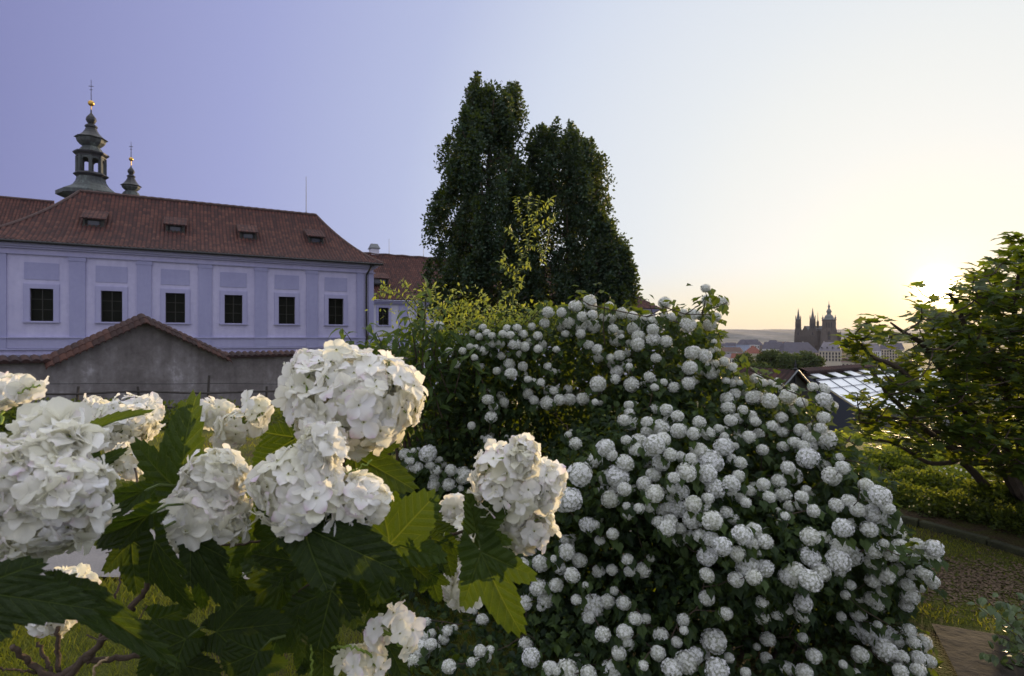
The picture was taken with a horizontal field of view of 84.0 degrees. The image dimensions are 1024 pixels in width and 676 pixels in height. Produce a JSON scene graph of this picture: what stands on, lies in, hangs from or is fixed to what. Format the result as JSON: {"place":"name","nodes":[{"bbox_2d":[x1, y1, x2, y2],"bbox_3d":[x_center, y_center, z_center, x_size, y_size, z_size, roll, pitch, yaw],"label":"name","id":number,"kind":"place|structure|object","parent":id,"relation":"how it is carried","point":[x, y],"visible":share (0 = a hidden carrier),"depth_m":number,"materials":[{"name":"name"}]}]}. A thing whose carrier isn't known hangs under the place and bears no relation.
{"place":"outdoors","nodes":[
{"label":"outdoors","id":0,"kind":"place"},
{"bbox_2d":[0,510,631,578],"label":"path","id":1,"kind":"structure","parent":0,"point":[94,558],"depth_m":3.97,"materials":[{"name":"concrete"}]},
{"bbox_2d":[0,343,1023,675],"bbox_3d":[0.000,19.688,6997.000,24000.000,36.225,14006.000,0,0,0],"label":"ground","id":2,"kind":"structure","parent":0,"point":[924,623],"depth_m":3.32,"materials":[{"name":"green plant"}]},
{"bbox_2d":[0,404,21,431],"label":"bush","id":3,"kind":"object","parent":2,"relation":"on","point":[7,416],"visible":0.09,"depth_m":14.16,"materials":[{"name":"green plant"}]},
{"bbox_2d":[0,196,54,224],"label":"monastery wing","id":4,"kind":"structure","parent":2,"relation":"on","point":[13,208],"depth_m":53.43,"materials":[{"name":"red tile"}]},
{"bbox_2d":[0,396,80,431],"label":"bush","id":5,"kind":"object","parent":2,"relation":"on","point":[3,428],"visible":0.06,"depth_m":14.13,"materials":[{"name":"green plant"}]},
{"bbox_2d":[55,86,114,197],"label":"church tower","id":6,"kind":"structure","parent":2,"relation":"on","point":[91,140],"depth_m":73.93,"materials":[{"name":"green metal"}]},
{"bbox_2d":[71,397,115,401],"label":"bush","id":7,"kind":"object","parent":2,"relation":"on","point":[111,399],"visible":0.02,"depth_m":15.15,"materials":[{"name":"green plant"}]},
{"bbox_2d":[120,146,141,195],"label":"church tower","id":8,"kind":"structure","parent":2,"relation":"on","point":[130,185],"depth_m":77.55,"materials":[{"name":"grey metal"}]},
{"bbox_2d":[0,375,274,430],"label":"rustic fence","id":9,"kind":"object","parent":2,"relation":"on","point":[138,392],"visible":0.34,"depth_m":15.74,"materials":[{"name":"brown wood"}]},
{"bbox_2d":[126,395,185,430],"bbox_3d":[-9.705,2.063,15.541,2.925,1.023,3.072,0,0,-41],"label":"bush","id":10,"kind":"object","parent":2,"relation":"on","point":[167,411],"visible":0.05,"depth_m":15.43,"materials":[{"name":"green plant"}]},
{"bbox_2d":[0,189,383,356],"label":"monastery building","id":11,"kind":"structure","parent":2,"relation":"on","point":[78,265],"depth_m":40.41,"materials":[{"name":"white paint"}]},
{"bbox_2d":[22,283,59,322],"bbox_3d":[-29.559,-2.185,35.785,1.840,2.450,0.420,0,0,-29],"label":"window","id":12,"kind":"structure","parent":11,"relation":"in","point":[45,300],"depth_m":35.88,"materials":[{"name":"black glass"}]},
{"bbox_2d":[94,286,127,322],"bbox_3d":[-26.411,-2.185,37.550,1.840,2.450,0.420,0,0,-29],"label":"window","id":13,"kind":"structure","parent":11,"relation":"in","point":[111,305],"depth_m":37.64,"materials":[{"name":"black glass"}]},
{"bbox_2d":[160,288,190,323],"bbox_3d":[-23.262,-2.185,39.316,1.840,2.450,0.420,0,0,-29],"label":"window","id":14,"kind":"structure","parent":11,"relation":"in","point":[174,305],"depth_m":39.42,"materials":[{"name":"black glass"}]},
{"bbox_2d":[219,291,247,324],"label":"window","id":15,"kind":"structure","parent":11,"relation":"in","point":[233,306],"depth_m":41.21,"materials":[{"name":"black glass"}]},
{"bbox_2d":[274,292,299,324],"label":"window","id":16,"kind":"structure","parent":11,"relation":"in","point":[286,305],"depth_m":42.96,"materials":[{"name":"black glass"}]},
{"bbox_2d":[324,294,347,325],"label":"window","id":17,"kind":"structure","parent":11,"relation":"in","point":[333,308],"depth_m":44.73,"materials":[{"name":"black glass"}]},
{"bbox_2d":[0,313,425,410],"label":"garden wall","id":18,"kind":"structure","parent":2,"relation":"on","point":[148,353],"depth_m":19.92,"materials":[{"name":"grey concrete"}]},
{"bbox_2d":[162,396,268,429],"bbox_3d":[-8.604,2.105,16.103,2.592,1.003,2.696,0,0,-44],"label":"bush","id":19,"kind":"object","parent":2,"relation":"on","point":[167,423],"visible":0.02,"depth_m":15.70,"materials":[{"name":"green plant"}]},
{"bbox_2d":[239,404,294,424],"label":"bush","id":20,"kind":"object","parent":2,"relation":"on","point":[277,415],"visible":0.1,"depth_m":16.45,"materials":[{"name":"green plant"}]},
{"bbox_2d":[0,339,567,675],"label":"snowball branch","id":21,"kind":"object","parent":2,"relation":"on","point":[323,536],"visible":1,"depth_m":0.38,"materials":[{"name":"white plant"}]},
{"bbox_2d":[329,275,514,512],"bbox_3d":[-0.635,0.618,4.071,1.367,2.014,1.378,0,0,0],"label":"elder shrub","id":22,"kind":"object","parent":2,"relation":"on","point":[433,365],"visible":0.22,"depth_m":3.60,"materials":[{"name":"green plant"}]},
{"bbox_2d":[365,192,587,432],"bbox_3d":[-0.128,0.315,3.897,1.651,2.570,0.549,0,0,0],"label":"climbing rose","id":23,"kind":"object","parent":2,"relation":"on","point":[476,313],"visible":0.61,"depth_m":3.82,"materials":[{"name":"green plant"}]},
{"bbox_2d":[414,70,552,347],"bbox_3d":[-1.488,-4.679,31.031,7.614,19.297,6.561,0,0,0],"label":"columnar tree","id":24,"kind":"object","parent":2,"relation":"on","point":[489,119],"visible":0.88,"depth_m":29.74,"materials":[{"name":"green plant"}]},
{"bbox_2d":[364,243,659,388],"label":"monastery wing","id":25,"kind":"structure","parent":2,"relation":"on","point":[393,271],"depth_m":68.53,"materials":[{"name":"white paint"}]},
{"bbox_2d":[376,305,391,325],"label":"window","id":26,"kind":"structure","parent":25,"relation":"in","point":[383,321],"depth_m":65.74,"materials":[{"name":"black glass"}]},
{"bbox_2d":[415,306,428,324],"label":"window","id":27,"kind":"structure","parent":25,"relation":"in","point":[416,314],"depth_m":68.05,"materials":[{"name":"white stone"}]},
{"bbox_2d":[510,116,620,382],"bbox_3d":[3.177,-3.521,32.325,7.516,17.784,6.486,0,0,0],"label":"columnar tree","id":28,"kind":"object","parent":2,"relation":"on","point":[581,202],"visible":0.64,"depth_m":31.00,"materials":[{"name":"green plant"}]},
{"bbox_2d":[586,221,643,393],"bbox_3d":[5.287,-0.525,30.849,3.978,11.918,3.553,0,0,0],"label":"columnar tree","id":29,"kind":"object","parent":2,"relation":"on","point":[619,262],"visible":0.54,"depth_m":30.23,"materials":[{"name":"green plant"}]},
{"bbox_2d":[385,282,948,675],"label":"snowball bush","id":30,"kind":"object","parent":2,"relation":"on","point":[719,551],"visible":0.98,"depth_m":2.80,"materials":[{"name":"white plant"}]},
{"bbox_2d":[725,342,735,346],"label":"town house","id":31,"kind":"structure","parent":2,"relation":"on","point":[727,344],"depth_m":879.34,"materials":[{"name":"stone"}]},
{"bbox_2d":[736,339,749,351],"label":"town house","id":32,"kind":"structure","parent":2,"relation":"on","point":[744,345],"depth_m":826.30,"materials":[{"name":"stone"}]},
{"bbox_2d":[732,350,757,366],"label":"park tree","id":33,"kind":"object","parent":2,"relation":"on","point":[747,354],"visible":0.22,"depth_m":149.61,"materials":[{"name":"green plant"}]},
{"bbox_2d":[746,339,759,348],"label":"town house","id":34,"kind":"structure","parent":2,"relation":"on","point":[755,343],"depth_m":860.53,"materials":[{"name":"stone"}]},
{"bbox_2d":[701,360,809,425],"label":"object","id":35,"kind":"structure","parent":2,"relation":"on","point":[795,377],"depth_m":18.23,"materials":[{"name":"brown ceramic"}]},
{"bbox_2d":[749,361,773,368],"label":"park tree","id":36,"kind":"object","parent":2,"relation":"on","point":[760,364],"visible":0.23,"depth_m":118.99,"materials":[{"name":"green plant"}]},
{"bbox_2d":[755,349,781,368],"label":"park tree","id":37,"kind":"object","parent":2,"relation":"on","point":[769,356],"visible":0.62,"depth_m":143.74,"materials":[{"name":"green plant"}]},
{"bbox_2d":[762,341,782,352],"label":"palace","id":38,"kind":"structure","parent":2,"relation":"on","point":[772,345],"depth_m":817.12,"materials":[{"name":"stone"}]},
{"bbox_2d":[775,351,802,369],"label":"park tree","id":39,"kind":"object","parent":2,"relation":"on","point":[785,359],"visible":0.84,"depth_m":138.51,"materials":[{"name":"green plant"}]},
{"bbox_2d":[779,341,818,362],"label":"palace","id":40,"kind":"structure","parent":2,"relation":"on","point":[792,347],"depth_m":796.83,"materials":[{"name":"stone"}]},
{"bbox_2d":[798,350,826,367],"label":"park tree","id":41,"kind":"object","parent":2,"relation":"on","point":[810,359],"visible":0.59,"depth_m":147.90,"materials":[{"name":"green plant"}]},
{"bbox_2d":[794,304,840,351],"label":"cathedral","id":42,"kind":"structure","parent":2,"relation":"on","point":[813,335],"depth_m":1031.89,"materials":[{"name":"stone"}]},
{"bbox_2d":[819,341,841,365],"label":"palace","id":43,"kind":"structure","parent":2,"relation":"on","point":[832,354],"depth_m":754.02,"materials":[{"name":"grey"}]},
{"bbox_2d":[817,373,850,377],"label":"park tree","id":44,"kind":"object","parent":2,"relation":"on","point":[830,375],"visible":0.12,"depth_m":108.07,"materials":[{"name":"green plant"}]},
{"bbox_2d":[841,348,851,357],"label":"palace","id":45,"kind":"structure","parent":2,"relation":"on","point":[844,355],"depth_m":777.90,"materials":[{"name":"grey"}]},
{"bbox_2d":[832,428,888,441],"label":"bedding plant","id":46,"kind":"object","parent":2,"relation":"on","point":[853,435],"visible":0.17,"depth_m":10.41,"materials":[{"name":"green plant"}]},
{"bbox_2d":[865,343,880,357],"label":"palace","id":47,"kind":"structure","parent":2,"relation":"on","point":[876,349],"depth_m":841.95,"materials":[{"name":"grey"}]},
{"bbox_2d":[858,453,888,473],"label":"bedding plant","id":48,"kind":"object","parent":2,"relation":"on","point":[876,465],"visible":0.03,"depth_m":6.82,"materials":[{"name":"green plant"}]},
{"bbox_2d":[798,360,965,434],"bbox_3d":[16.990,3.157,25.218,13.139,4.006,2.704,0,0,-38],"label":"greenhouse","id":49,"kind":"object","parent":2,"relation":"on","point":[840,385],"visible":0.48,"depth_m":22.36,"materials":[{"name":"clear glass"}]},
{"bbox_2d":[880,342,904,361],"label":"palace","id":50,"kind":"structure","parent":2,"relation":"on","point":[886,353],"depth_m":890.72,"materials":[{"name":"paint"}]},
{"bbox_2d":[859,446,926,471],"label":"bedding plant","id":51,"kind":"object","parent":2,"relation":"on","point":[891,459],"visible":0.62,"depth_m":7.03,"materials":[{"name":"green plant"}]},
{"bbox_2d":[862,440,926,463],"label":"bedding plant","id":52,"kind":"object","parent":2,"relation":"on","point":[888,446],"visible":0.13,"depth_m":7.61,"materials":[{"name":"green plant"}]},
{"bbox_2d":[884,478,932,507],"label":"bedding plant","id":53,"kind":"object","parent":2,"relation":"on","point":[906,488],"visible":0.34,"depth_m":5.51,"materials":[{"name":"green plant"}]},
{"bbox_2d":[872,431,948,440],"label":"bedding plant","id":54,"kind":"object","parent":2,"relation":"on","point":[888,435],"visible":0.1,"depth_m":9.88,"materials":[{"name":"green plant"}]},
{"bbox_2d":[879,463,966,491],"bbox_3d":[4.416,1.519,6.093,1.033,0.280,0.882,0,0,0],"label":"bedding plant","id":55,"kind":"object","parent":2,"relation":"on","point":[930,477],"visible":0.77,"depth_m":6.02,"materials":[{"name":"green plant"}]},
{"bbox_2d":[830,231,1023,500],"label":"fig tree","id":56,"kind":"object","parent":2,"relation":"on","point":[980,439],"visible":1,"depth_m":4.29,"materials":[{"name":"green plant"}]},
{"bbox_2d":[896,484,996,523],"bbox_3d":[3.961,1.502,5.228,0.794,0.274,0.751,0,0,42],"label":"bedding plant","id":57,"kind":"object","parent":2,"relation":"on","point":[937,498],"visible":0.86,"depth_m":5.12,"materials":[{"name":"green plant"}]},
{"bbox_2d":[903,450,994,471],"bbox_3d":[5.412,1.509,7.039,1.141,0.292,1.025,0,0,21],"label":"bedding plant","id":58,"kind":"object","parent":2,"relation":"on","point":[938,458],"visible":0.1,"depth_m":7.00,"materials":[{"name":"green plant"}]},
{"bbox_2d":[900,515,1023,556],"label":"stone edging","id":59,"kind":"object","parent":2,"relation":"on","point":[964,535],"visible":0.46,"depth_m":4.52,"materials":[{"name":"grey stone"}]},
{"bbox_2d":[925,459,1000,482],"bbox_3d":[5.173,1.515,6.444,0.862,0.288,0.863,0,0,-39],"label":"bedding plant","id":60,"kind":"object","parent":2,"relation":"on","point":[959,469],"visible":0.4,"depth_m":6.39,"materials":[{"name":"green plant"}]},
{"bbox_2d":[922,541,1023,625],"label":"bark mulch","id":61,"kind":"object","parent":2,"relation":"on","point":[961,572],"visible":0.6,"depth_m":3.72,"materials":[{"name":"brown wood"}]},
{"bbox_2d":[938,477,1023,509],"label":"bedding plant","id":62,"kind":"object","parent":2,"relation":"on","point":[994,490],"visible":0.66,"depth_m":5.43,"materials":[{"name":"green plant"}]},
{"bbox_2d":[965,369,999,388],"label":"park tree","id":63,"kind":"object","parent":2,"relation":"on","point":[984,387],"visible":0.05,"depth_m":92.47,"materials":[{"name":"green plant"}]},
{"bbox_2d":[960,498,1023,537],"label":"bedding plant","id":64,"kind":"object","parent":2,"relation":"on","point":[1013,517],"visible":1,"depth_m":4.76,"materials":[{"name":"green plant"}]},
{"bbox_2d":[966,591,1023,669],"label":"shrub","id":65,"kind":"object","parent":2,"relation":"on","point":[1014,624],"visible":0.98,"depth_m":2.57,"materials":[{"name":"green plant"}]},
{"bbox_2d":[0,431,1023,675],"bbox_3d":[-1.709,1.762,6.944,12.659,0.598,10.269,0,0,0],"label":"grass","id":66,"kind":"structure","parent":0,"point":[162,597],"depth_m":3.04,"materials":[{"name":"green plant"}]},
{"bbox_2d":[0,0,1023,329],"label":"sky","id":67,"kind":"structure","parent":0,"point":[781,158],"materials":[{"name":"blue"}]},
{"bbox_2d":[724,354,730,362],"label":"town house","id":68,"kind":"structure","parent":0,"point":[728,355],"depth_m":498.25,"materials":[{"name":"grey"}]},
{"bbox_2d":[721,346,742,353],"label":"town house","id":69,"kind":"structure","parent":0,"point":[728,350],"depth_m":635.99,"materials":[{"name":"grey"}]},
{"bbox_2d":[730,352,743,362],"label":"town house","id":70,"kind":"structure","parent":0,"point":[733,355],"depth_m":480.36,"materials":[{"name":"grey"}]},
{"bbox_2d":[745,346,761,360],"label":"town house","id":71,"kind":"structure","parent":0,"point":[753,350],"depth_m":617.37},
{"bbox_2d":[661,329,1019,343],"bbox_3d":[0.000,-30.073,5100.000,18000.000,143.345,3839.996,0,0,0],"label":"hills","id":72,"kind":"structure","parent":0,"point":[763,335],"depth_m":4334.76,"materials":[{"name":"grey"}]},
{"bbox_2d":[841,357,862,373],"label":"town house","id":73,"kind":"structure","parent":0,"point":[846,362],"depth_m":477.47,"materials":[{"name":"grey"}]},
{"bbox_2d":[931,623,1023,675],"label":"path","id":74,"kind":"structure","parent":0,"point":[964,648],"depth_m":2.80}
]}

